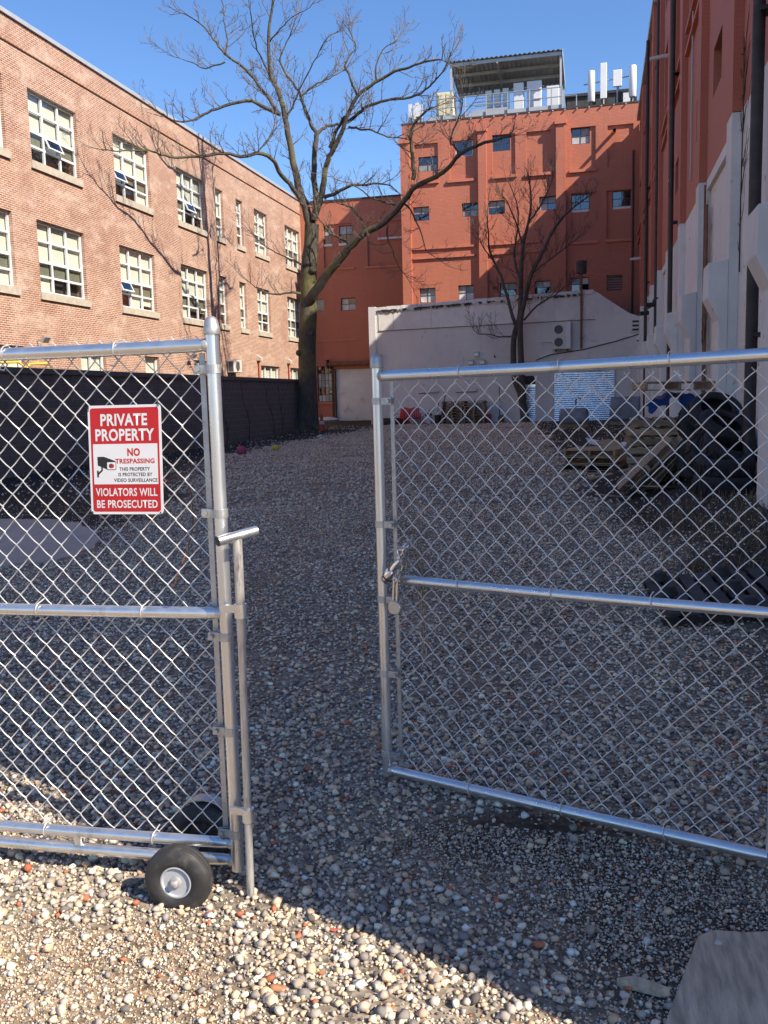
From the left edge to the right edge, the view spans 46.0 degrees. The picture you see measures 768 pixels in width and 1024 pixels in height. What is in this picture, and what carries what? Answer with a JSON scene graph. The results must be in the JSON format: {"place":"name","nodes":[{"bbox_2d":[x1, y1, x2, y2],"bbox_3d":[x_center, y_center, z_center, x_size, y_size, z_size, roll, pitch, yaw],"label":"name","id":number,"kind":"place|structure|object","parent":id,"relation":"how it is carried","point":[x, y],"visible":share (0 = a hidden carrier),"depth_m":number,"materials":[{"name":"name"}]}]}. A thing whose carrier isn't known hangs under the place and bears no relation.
{"place":"outdoors","nodes":[
{"label":"outdoors","id":0,"kind":"place"},
{"bbox_2d":[0,0,651,200],"label":"sky","id":1,"kind":"structure","parent":0,"point":[107,34],"materials":[{"name":"blue"}]},
{"bbox_2d":[0,432,762,829],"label":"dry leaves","id":2,"kind":"object","parent":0,"point":[506,652],"depth_m":5.25,"materials":[{"name":"brown plant"}]},
{"bbox_2d":[0,420,767,1023],"bbox_3d":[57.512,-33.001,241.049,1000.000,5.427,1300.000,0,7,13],"label":"ground","id":3,"kind":"structure","parent":0,"point":[510,818],"depth_m":4.41,"materials":[{"name":"grey gravel"}]},
{"bbox_2d":[0,361,53,368],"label":"yellow railing","id":4,"kind":"object","parent":3,"relation":"on","point":[29,364],"visible":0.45,"depth_m":26.43,"materials":[{"name":"metal"}]},
{"bbox_2d":[0,519,98,567],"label":"concrete slab","id":5,"kind":"structure","parent":3,"relation":"on","point":[38,532],"depth_m":10.41,"materials":[{"name":"grey concrete"}]},
{"bbox_2d":[0,316,258,908],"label":"chain link gate","id":6,"kind":"structure","parent":3,"relation":"on","point":[202,837],"depth_m":2.95,"materials":[{"name":"metal"}]},
{"bbox_2d":[88,398,163,520],"bbox_3d":[-0.822,-0.164,2.872,0.266,0.389,0.020,0,7,12],"label":"warning sign","id":7,"kind":"object","parent":6,"relation":"attached to","point":[125,459],"visible":1,"depth_m":2.87,"materials":[{"name":"red plastic"}]},
{"bbox_2d":[0,366,298,478],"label":"privacy fence","id":8,"kind":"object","parent":3,"relation":"on","point":[260,416],"depth_m":24.07,"materials":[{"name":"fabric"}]},
{"bbox_2d":[0,5,301,378],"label":"school building","id":9,"kind":"structure","parent":3,"relation":"on","point":[103,247],"depth_m":34.15,"materials":[{"name":"brick"}]},
{"bbox_2d":[0,115,11,158],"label":"window","id":10,"kind":"structure","parent":9,"relation":"in","point":[6,153],"depth_m":27.30,"materials":[{"name":"beige glass"}]},
{"bbox_2d":[0,209,21,295],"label":"window","id":11,"kind":"structure","parent":9,"relation":"in","point":[4,275],"depth_m":27.65,"materials":[{"name":"beige glass"}]},
{"bbox_2d":[27,90,83,187],"bbox_3d":[-11.014,-12.283,29.844,0.490,2.460,2.930,0,7,13],"label":"window","id":12,"kind":"structure","parent":9,"relation":"in","point":[51,151],"depth_m":29.93,"materials":[{"name":"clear glass"}]},
{"bbox_2d":[36,220,91,306],"bbox_3d":[-10.908,-8.276,30.349,0.490,2.520,2.930,0,7,13],"label":"window","id":13,"kind":"structure","parent":9,"relation":"in","point":[58,247],"depth_m":30.51,"materials":[{"name":"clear glass"}]},
{"bbox_2d":[81,357,102,370],"bbox_3d":[-10.561,-4.624,32.304,0.285,2.150,1.650,0,7,13],"label":"window","id":14,"kind":"structure","parent":9,"relation":"in","point":[86,363],"depth_m":32.49,"materials":[{"name":"beige glass"}]},
{"bbox_2d":[112,135,154,215],"bbox_3d":[-9.828,-12.940,34.813,0.490,2.460,2.930,0,7,13],"label":"window","id":15,"kind":"structure","parent":9,"relation":"in","point":[130,182],"depth_m":35.04,"materials":[{"name":"beige glass"}]},
{"bbox_2d":[119,246,159,318],"bbox_3d":[-9.723,-8.933,35.318,0.490,2.520,2.930,0,7,13],"label":"window","id":16,"kind":"structure","parent":9,"relation":"in","point":[135,268],"depth_m":35.51,"materials":[{"name":"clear glass"}]},
{"bbox_2d":[145,356,156,372],"bbox_3d":[-9.480,-5.183,36.507,0.132,2.150,1.200,0,7,13],"label":"window","id":17,"kind":"structure","parent":9,"relation":"in","point":[149,360],"depth_m":36.73,"materials":[{"name":"beige glass"}]},
{"bbox_2d":[176,168,207,236],"bbox_3d":[-8.643,-13.597,39.781,0.490,2.460,2.930,0,7,13],"label":"window","id":18,"kind":"structure","parent":9,"relation":"in","point":[188,203],"depth_m":39.96,"materials":[{"name":"beige glass"}]},
{"bbox_2d":[181,265,206,325],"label":"window","id":19,"kind":"structure","parent":9,"relation":"in","point":[194,303],"depth_m":40.48,"materials":[{"name":"beige glass"}]},
{"bbox_2d":[215,189,226,244],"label":"window","id":20,"kind":"structure","parent":9,"relation":"in","point":[217,199],"depth_m":43.05,"materials":[{"name":"beige glass"}]},
{"bbox_2d":[219,276,230,330],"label":"window","id":21,"kind":"structure","parent":9,"relation":"in","point":[221,283],"depth_m":43.56,"materials":[{"name":"beige glass"}]},
{"bbox_2d":[228,360,241,372],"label":"wall air conditioner","id":22,"kind":"object","parent":9,"relation":"attached to","point":[234,366],"depth_m":43.62,"materials":[{"name":"white metal"}]},
{"bbox_2d":[236,200,245,251],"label":"window","id":23,"kind":"structure","parent":9,"relation":"in","point":[239,247],"depth_m":45.44,"materials":[{"name":"beige glass"}]},
{"bbox_2d":[239,282,249,333],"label":"window","id":24,"kind":"structure","parent":9,"relation":"in","point":[243,330],"depth_m":45.96,"materials":[{"name":"beige glass"}]},
{"bbox_2d":[254,210,269,261],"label":"window","id":25,"kind":"structure","parent":9,"relation":"in","point":[259,252],"depth_m":48.23,"materials":[{"name":"beige glass"}]},
{"bbox_2d":[257,288,272,337],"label":"window","id":26,"kind":"structure","parent":9,"relation":"in","point":[262,302],"depth_m":48.70,"materials":[{"name":"beige glass"}]},
{"bbox_2d":[261,366,277,377],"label":"window","id":27,"kind":"structure","parent":9,"relation":"in","point":[266,371],"depth_m":49.81,"materials":[{"name":"beige glass"}]},
{"bbox_2d":[284,226,300,273],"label":"window","id":28,"kind":"structure","parent":9,"relation":"in","point":[289,233],"depth_m":53.24,"materials":[{"name":"beige glass"}]},
{"bbox_2d":[287,297,299,341],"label":"window","id":29,"kind":"structure","parent":9,"relation":"in","point":[293,307],"depth_m":53.66,"materials":[{"name":"beige glass"}]},
{"bbox_2d":[27,426,342,474],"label":"weeds","id":30,"kind":"object","parent":3,"relation":"on","point":[292,430],"visible":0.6,"depth_m":32.52,"materials":[{"name":"brown plant"}]},
{"bbox_2d":[62,0,548,430],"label":"tree","id":31,"kind":"object","parent":3,"relation":"on","point":[311,287],"visible":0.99,"depth_m":36.85,"materials":[{"name":"brown plant"}]},
{"bbox_2d":[300,194,402,420],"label":"orange annex","id":32,"kind":"object","parent":3,"relation":"on","point":[359,283],"visible":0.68,"depth_m":54.19,"materials":[{"name":"brick"}]},
{"bbox_2d":[318,366,331,401],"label":"window","id":33,"kind":"structure","parent":32,"relation":"in","point":[324,375],"depth_m":55.32,"materials":[{"name":"glass"}]},
{"bbox_2d":[339,225,352,242],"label":"window","id":34,"kind":"structure","parent":32,"relation":"in","point":[344,231],"depth_m":53.89,"materials":[{"name":"glass"}]},
{"bbox_2d":[341,298,355,310],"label":"window","id":35,"kind":"structure","parent":32,"relation":"in","point":[347,304],"depth_m":54.34,"materials":[{"name":"glass"}]},
{"bbox_2d":[336,368,370,420],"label":"roll door","id":36,"kind":"structure","parent":32,"relation":"in","point":[353,390],"depth_m":55.04,"materials":[{"name":"metal"}]},
{"bbox_2d":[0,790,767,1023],"bbox_3d":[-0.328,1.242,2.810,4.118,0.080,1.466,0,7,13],"label":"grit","id":37,"kind":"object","parent":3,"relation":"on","point":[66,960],"visible":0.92,"depth_m":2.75,"materials":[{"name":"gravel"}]},
{"bbox_2d":[395,407,410,424],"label":"garden chair","id":38,"kind":"object","parent":3,"relation":"on","point":[403,414],"visible":0.77,"depth_m":45.26,"materials":[{"name":"red plastic"}]},
{"bbox_2d":[407,407,421,423],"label":"garden chair","id":39,"kind":"object","parent":3,"relation":"on","point":[415,414],"visible":0.84,"depth_m":45.35,"materials":[{"name":"red plastic"}]},
{"bbox_2d":[368,289,639,423],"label":"grey garage","id":40,"kind":"structure","parent":3,"relation":"on","point":[432,335],"depth_m":44.74,"materials":[{"name":"white brick"}]},
{"bbox_2d":[542,322,570,351],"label":"outdoor condenser","id":41,"kind":"object","parent":40,"relation":"attached to","point":[561,335],"visible":1,"depth_m":43.52,"materials":[{"name":"white metal"}]},
{"bbox_2d":[576,260,586,348],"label":"flue pipe","id":42,"kind":"object","parent":40,"relation":"on","point":[579,266],"visible":0.94,"depth_m":43.23,"materials":[{"name":"metal"}]},
{"bbox_2d":[398,100,639,315],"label":"orange building","id":43,"kind":"structure","parent":3,"relation":"on","point":[590,144],"depth_m":46.86,"materials":[{"name":"brick"}]},
{"bbox_2d":[408,101,423,122],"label":"antenna cluster","id":44,"kind":"object","parent":43,"relation":"on","point":[417,110],"visible":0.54,"depth_m":48.57,"materials":[{"name":"white plastic"}]},
{"bbox_2d":[413,207,428,220],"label":"window","id":45,"kind":"structure","parent":43,"relation":"in","point":[418,216],"depth_m":48.34,"materials":[{"name":"glass"}]},
{"bbox_2d":[418,156,437,171],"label":"window","id":46,"kind":"structure","parent":43,"relation":"in","point":[425,166],"depth_m":47.99,"materials":[{"name":"glass"}]},
{"bbox_2d":[420,288,435,302],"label":"window","id":47,"kind":"structure","parent":43,"relation":"in","point":[427,295],"depth_m":48.82,"materials":[{"name":"glass"}]},
{"bbox_2d":[436,92,455,116],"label":"rooftop unit","id":48,"kind":"object","parent":43,"relation":"on","point":[443,96],"visible":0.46,"depth_m":48.19,"materials":[{"name":"beige metal"}]},
{"bbox_2d":[456,140,472,155],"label":"window","id":49,"kind":"structure","parent":43,"relation":"in","point":[470,143],"depth_m":47.45,"materials":[{"name":"blue glass"}]},
{"bbox_2d":[458,285,473,299],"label":"window","id":50,"kind":"structure","parent":43,"relation":"in","point":[466,292],"depth_m":48.32,"materials":[{"name":"glass"}]},
{"bbox_2d":[462,203,477,216],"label":"window","id":51,"kind":"structure","parent":43,"relation":"in","point":[469,205],"depth_m":47.74,"materials":[{"name":"glass"}]},
{"bbox_2d":[473,95,506,112],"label":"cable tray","id":52,"kind":"object","parent":43,"relation":"on","point":[491,109],"visible":0.46,"depth_m":47.96,"materials":[{"name":"grey metal"}]},
{"bbox_2d":[489,200,504,214],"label":"window","id":53,"kind":"structure","parent":43,"relation":"in","point":[493,206],"depth_m":47.41,"materials":[{"name":"glass"}]},
{"bbox_2d":[421,86,576,121],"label":"roof railing","id":54,"kind":"object","parent":43,"relation":"on","point":[551,106],"visible":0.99,"depth_m":46.80,"materials":[{"name":"grey metal"}]},
{"bbox_2d":[493,135,509,151],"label":"window","id":55,"kind":"structure","parent":43,"relation":"in","point":[504,144],"depth_m":47.00,"materials":[{"name":"glass"}]},
{"bbox_2d":[449,48,564,114],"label":"rooftop canopy","id":56,"kind":"object","parent":43,"relation":"on","point":[546,68],"visible":0.77,"depth_m":48.07,"materials":[{"name":"metal"}]},
{"bbox_2d":[500,282,516,295],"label":"window","id":57,"kind":"structure","parent":43,"relation":"in","point":[513,286],"depth_m":47.77,"materials":[{"name":"glass"}]},
{"bbox_2d":[513,82,523,108],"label":"equipment cabinet","id":58,"kind":"object","parent":43,"relation":"on","point":[518,95],"visible":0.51,"depth_m":47.53,"materials":[{"name":"white metal"}]},
{"bbox_2d":[527,80,541,107],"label":"equipment cabinet","id":59,"kind":"object","parent":43,"relation":"on","point":[537,84],"visible":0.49,"depth_m":47.34,"materials":[{"name":"white metal"}]},
{"bbox_2d":[535,280,550,293],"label":"window","id":60,"kind":"structure","parent":43,"relation":"in","point":[541,284],"depth_m":47.38,"materials":[{"name":"glass"}]},
{"bbox_2d":[539,196,555,210],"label":"window","id":61,"kind":"structure","parent":43,"relation":"in","point":[550,203],"depth_m":46.78,"materials":[{"name":"glass"}]},
{"bbox_2d":[547,85,558,105],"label":"equipment cabinet","id":62,"kind":"object","parent":43,"relation":"on","point":[555,92],"visible":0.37,"depth_m":47.24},
{"bbox_2d":[571,277,588,290],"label":"window","id":63,"kind":"structure","parent":43,"relation":"in","point":[575,285],"depth_m":46.94,"materials":[{"name":"glass"}]},
{"bbox_2d":[571,127,589,144],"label":"window","id":64,"kind":"structure","parent":43,"relation":"in","point":[578,135],"depth_m":46.06,"materials":[{"name":"glass"}]},
{"bbox_2d":[571,194,589,209],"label":"window","id":65,"kind":"structure","parent":43,"relation":"in","point":[585,204],"depth_m":46.47,"materials":[{"name":"glass"}]},
{"bbox_2d":[588,70,595,104],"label":"antenna","id":66,"kind":"object","parent":43,"relation":"on","point":[591,89],"visible":0.88,"depth_m":45.91,"materials":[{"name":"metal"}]},
{"bbox_2d":[565,88,629,107],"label":"roof bulkhead","id":67,"kind":"object","parent":43,"relation":"on","point":[582,99],"visible":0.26,"depth_m":50.15,"materials":[{"name":"metal"}]},
{"bbox_2d":[600,62,607,103],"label":"antenna","id":68,"kind":"object","parent":43,"relation":"on","point":[603,85],"visible":0.84,"depth_m":45.81,"materials":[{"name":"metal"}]},
{"bbox_2d":[613,69,621,102],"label":"antenna","id":69,"kind":"object","parent":43,"relation":"on","point":[617,78],"visible":0.85,"depth_m":45.75,"materials":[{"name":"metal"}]},
{"bbox_2d":[612,190,630,206],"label":"window","id":70,"kind":"structure","parent":43,"relation":"in","point":[620,198],"depth_m":46.00,"materials":[{"name":"glass"}]},
{"bbox_2d":[629,65,636,100],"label":"antenna","id":71,"kind":"object","parent":43,"relation":"on","point":[632,82],"visible":0.88,"depth_m":45.43,"materials":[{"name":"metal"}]},
{"bbox_2d":[463,143,599,422],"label":"tree","id":72,"kind":"object","parent":3,"relation":"on","point":[517,333],"visible":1,"depth_m":42.65,"materials":[{"name":"brown plant"}]},
{"bbox_2d":[370,348,767,864],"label":"chain link gate","id":73,"kind":"structure","parent":3,"relation":"on","point":[384,599],"depth_m":3.29,"materials":[{"name":"metal"}]},
{"bbox_2d":[381,559,401,583],"bbox_3d":[0.032,0.238,3.613,0.100,0.109,0.049,5,10,42],"label":"padlock","id":74,"kind":"object","parent":73,"relation":"hanging from","point":[388,575],"visible":1,"depth_m":3.60,"materials":[{"name":"silver metal"}]},
{"bbox_2d":[388,577,402,614],"bbox_3d":[0.044,0.334,3.616,0.060,0.152,0.022,3,9,33],"label":"padlock","id":75,"kind":"object","parent":73,"relation":"hanging from","point":[395,607],"visible":1,"depth_m":3.61,"materials":[{"name":"silver metal"}]},
{"bbox_2d":[559,397,588,427],"bbox_3d":[7.823,-4.113,37.186,1.199,1.245,0.861,0,7,13],"label":"wrapped bundle","id":76,"kind":"object","parent":3,"relation":"on","point":[579,415],"visible":0.88,"depth_m":36.85,"materials":[{"name":"plastic"}]},
{"bbox_2d":[561,460,625,470],"bbox_3d":[4.222,-0.934,18.149,1.004,0.131,1.200,2,8,27],"label":"wooden pallet","id":77,"kind":"object","parent":3,"relation":"on","point":[618,464],"visible":0.54,"depth_m":17.93,"materials":[{"name":"brown wood"}]},
{"bbox_2d":[564,453,626,463],"bbox_3d":[4.247,-1.074,18.124,1.004,0.131,1.200,2,8,26],"label":"wooden pallet","id":78,"kind":"object","parent":77,"relation":"on","point":[621,458],"visible":0.54,"depth_m":17.87,"materials":[{"name":"brown wood"}]},
{"bbox_2d":[564,446,623,456],"bbox_3d":[4.229,-1.215,18.089,1.004,0.131,1.200,2,8,24],"label":"wooden pallet","id":79,"kind":"object","parent":78,"relation":"on","point":[593,451],"visible":0.84,"depth_m":17.82,"materials":[{"name":"brown wood"}]},
{"bbox_2d":[586,438,626,451],"bbox_3d":[5.341,-1.463,20.511,1.522,0.441,2.534,0,7,13],"label":"plastic sheet","id":80,"kind":"object","parent":79,"relation":"on","point":[605,442],"visible":0.29,"depth_m":20.23,"materials":[{"name":"white plastic"}]},
{"bbox_2d":[609,396,639,424],"bbox_3d":[10.110,-4.253,37.864,1.304,1.169,0.860,0,7,13],"label":"wrapped bundle","id":81,"kind":"object","parent":3,"relation":"on","point":[625,412],"visible":0.73,"depth_m":37.50,"materials":[{"name":"plastic"}]},
{"bbox_2d":[617,976,669,996],"bbox_3d":[0.690,1.257,2.401,0.135,0.024,0.031,2,8,26],"label":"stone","id":82,"kind":"object","parent":3,"relation":"on","point":[640,984],"visible":1,"depth_m":2.39,"materials":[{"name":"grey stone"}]},
{"bbox_2d":[608,485,684,491],"bbox_3d":[3.584,-0.320,12.370,1.007,0.111,0.100,2,8,25],"label":"loose board","id":83,"kind":"object","parent":3,"relation":"on","point":[646,488],"visible":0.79,"depth_m":12.33,"materials":[{"name":"brown wood"}]},
{"bbox_2d":[617,435,677,495],"bbox_3d":[3.783,-0.681,13.053,1.004,0.131,1.200,-45,-5,15],"label":"wooden pallet","id":84,"kind":"object","parent":3,"relation":"on","point":[657,450],"visible":0.94,"depth_m":12.80,"materials":[{"name":"brown wood"}]},
{"bbox_2d":[628,463,675,472],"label":"wooden pallet","id":85,"kind":"object","parent":3,"relation":"on","point":[630,466],"visible":0.08,"depth_m":13.97,"materials":[{"name":"brown wood"}]},
{"bbox_2d":[627,454,669,463],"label":"wooden pallet","id":86,"kind":"object","parent":85,"relation":"on","point":[631,460],"visible":0.24,"depth_m":13.97,"materials":[{"name":"brown wood"}]},
{"bbox_2d":[624,444,654,454],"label":"wooden pallet","id":87,"kind":"object","parent":86,"relation":"on","point":[641,449],"visible":0.21,"depth_m":13.91,"materials":[{"name":"brown wood"}]},
{"bbox_2d":[625,435,677,445],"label":"wooden pallet","id":88,"kind":"object","parent":87,"relation":"on","point":[651,439],"visible":0.38,"depth_m":13.88,"materials":[{"name":"brown wood"}]},
{"bbox_2d":[625,426,678,436],"bbox_3d":[4.445,-1.287,14.297,1.200,0.131,1.004,0,7,13],"label":"wooden pallet","id":89,"kind":"object","parent":88,"relation":"on","point":[661,430],"visible":0.48,"depth_m":13.89,"materials":[{"name":"brown wood"}]},
{"bbox_2d":[629,416,677,426],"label":"wooden pallet","id":90,"kind":"object","parent":89,"relation":"on","point":[638,422],"visible":0.52,"depth_m":13.88,"materials":[{"name":"brown wood"}]},
{"bbox_2d":[646,392,694,413],"bbox_3d":[4.498,-1.703,14.032,0.800,0.335,0.920,0,7,13],"label":"blue tarp","id":91,"kind":"object","parent":90,"relation":"on","point":[664,399],"visible":0.69,"depth_m":13.70,"materials":[{"name":"blue plastic"}]},
{"bbox_2d":[632,381,714,390],"bbox_3d":[4.401,-1.925,13.829,1.004,0.131,1.200,0,7,6],"label":"wooden pallet","id":92,"kind":"object","parent":91,"relation":"on","point":[676,385],"visible":0.91,"depth_m":13.41,"materials":[{"name":"brown wood"}]},
{"bbox_2d":[634,435,682,494],"bbox_3d":[4.013,-0.719,13.078,0.131,1.004,1.200,43,16,6],"label":"wooden pallet","id":93,"kind":"object","parent":3,"relation":"on","point":[678,439],"visible":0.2,"depth_m":12.96,"materials":[{"name":"brown wood"}]},
{"bbox_2d":[649,440,682,489],"bbox_3d":[4.240,-0.753,13.100,0.131,1.004,1.200,38,14,6],"label":"wooden pallet","id":94,"kind":"object","parent":3,"relation":"on","point":[660,477],"visible":0.2,"depth_m":12.93,"materials":[{"name":"brown wood"}]},
{"bbox_2d":[676,438,692,480],"bbox_3d":[4.263,-0.756,12.151,0.254,0.739,0.739,17,-2,-27],"label":"tyre","id":95,"kind":"object","parent":3,"relation":"on","point":[685,473],"visible":0.18,"depth_m":12.27,"materials":[{"name":"rubber"}]},
{"bbox_2d":[676,403,695,439],"bbox_3d":[4.370,-1.211,12.376,0.704,0.704,0.242,-1,-13,1],"label":"tyre","id":96,"kind":"object","parent":95,"relation":"on","point":[686,427],"visible":0.2,"depth_m":12.29,"materials":[{"name":"rubber"}]},
{"bbox_2d":[684,432,701,476],"bbox_3d":[4.277,-0.725,11.737,0.774,0.774,0.266,-3,-5,-14],"label":"tyre","id":97,"kind":"object","parent":3,"relation":"on","point":[691,451],"visible":0.14,"depth_m":11.61,"materials":[{"name":"rubber"}]},
{"bbox_2d":[687,392,742,428],"bbox_3d":[4.327,-1.289,11.806,0.704,0.242,0.704,-12,46,-5],"label":"tyre","id":98,"kind":"object","parent":97,"relation":"on","point":[714,400],"visible":0.55,"depth_m":11.81,"materials":[{"name":"rubber"}]},
{"bbox_2d":[633,0,767,508],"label":"warehouse building","id":99,"kind":"structure","parent":3,"relation":"on","point":[690,108],"depth_m":16.48,"materials":[{"name":"brick"}]},
{"bbox_2d":[737,3,750,271],"bbox_3d":[4.876,-4.990,12.307,0.030,3.370,1.438,0,7,13],"label":"drainpipe","id":100,"kind":"object","parent":99,"relation":"attached to","point":[742,129],"visible":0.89,"depth_m":12.18,"materials":[{"name":"metal"}]},
{"bbox_2d":[638,486,767,716],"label":"dry grass","id":101,"kind":"structure","parent":3,"relation":"on","point":[725,522],"depth_m":8.32,"materials":[{"name":"brown plant"}]},
{"bbox_2d":[643,565,767,625],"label":"plastic pallet","id":102,"kind":"object","parent":3,"relation":"on","point":[737,583],"visible":0.8,"depth_m":6.37,"materials":[{"name":"plastic"}]},
{"bbox_2d":[665,930,767,1023],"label":"plywood sheet","id":103,"kind":"object","parent":3,"relation":"on","point":[726,982],"visible":1,"depth_m":2.42,"materials":[{"name":"grey wood"}]},
{"bbox_2d":[691,475,754,496],"bbox_3d":[4.012,-0.307,10.715,0.704,0.242,0.704,3,8,13],"label":"tyre","id":104,"kind":"object","parent":3,"relation":"on","point":[713,483],"visible":0.66,"depth_m":10.44,"materials":[{"name":"rubber"}]},
{"bbox_2d":[694,454,755,477],"bbox_3d":[4.079,-0.554,10.822,0.690,0.237,0.690,-8,14,-14],"label":"tyre","id":105,"kind":"object","parent":104,"relation":"on","point":[703,465],"visible":0.78,"depth_m":10.56,"materials":[{"name":"rubber"}]},
{"bbox_2d":[698,431,757,461],"bbox_3d":[4.222,-0.760,11.072,0.704,0.242,0.704,20,37,10],"label":"tyre","id":106,"kind":"object","parent":105,"relation":"on","point":[714,450],"visible":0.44,"depth_m":10.88,"materials":[{"name":"rubber"}]},
{"bbox_2d":[694,409,742,449],"bbox_3d":[4.277,-1.043,11.384,0.704,0.242,0.704,10,36,-5],"label":"tyre","id":107,"kind":"object","parent":106,"relation":"on","point":[727,438],"visible":0.7,"depth_m":11.19,"materials":[{"name":"rubber"}]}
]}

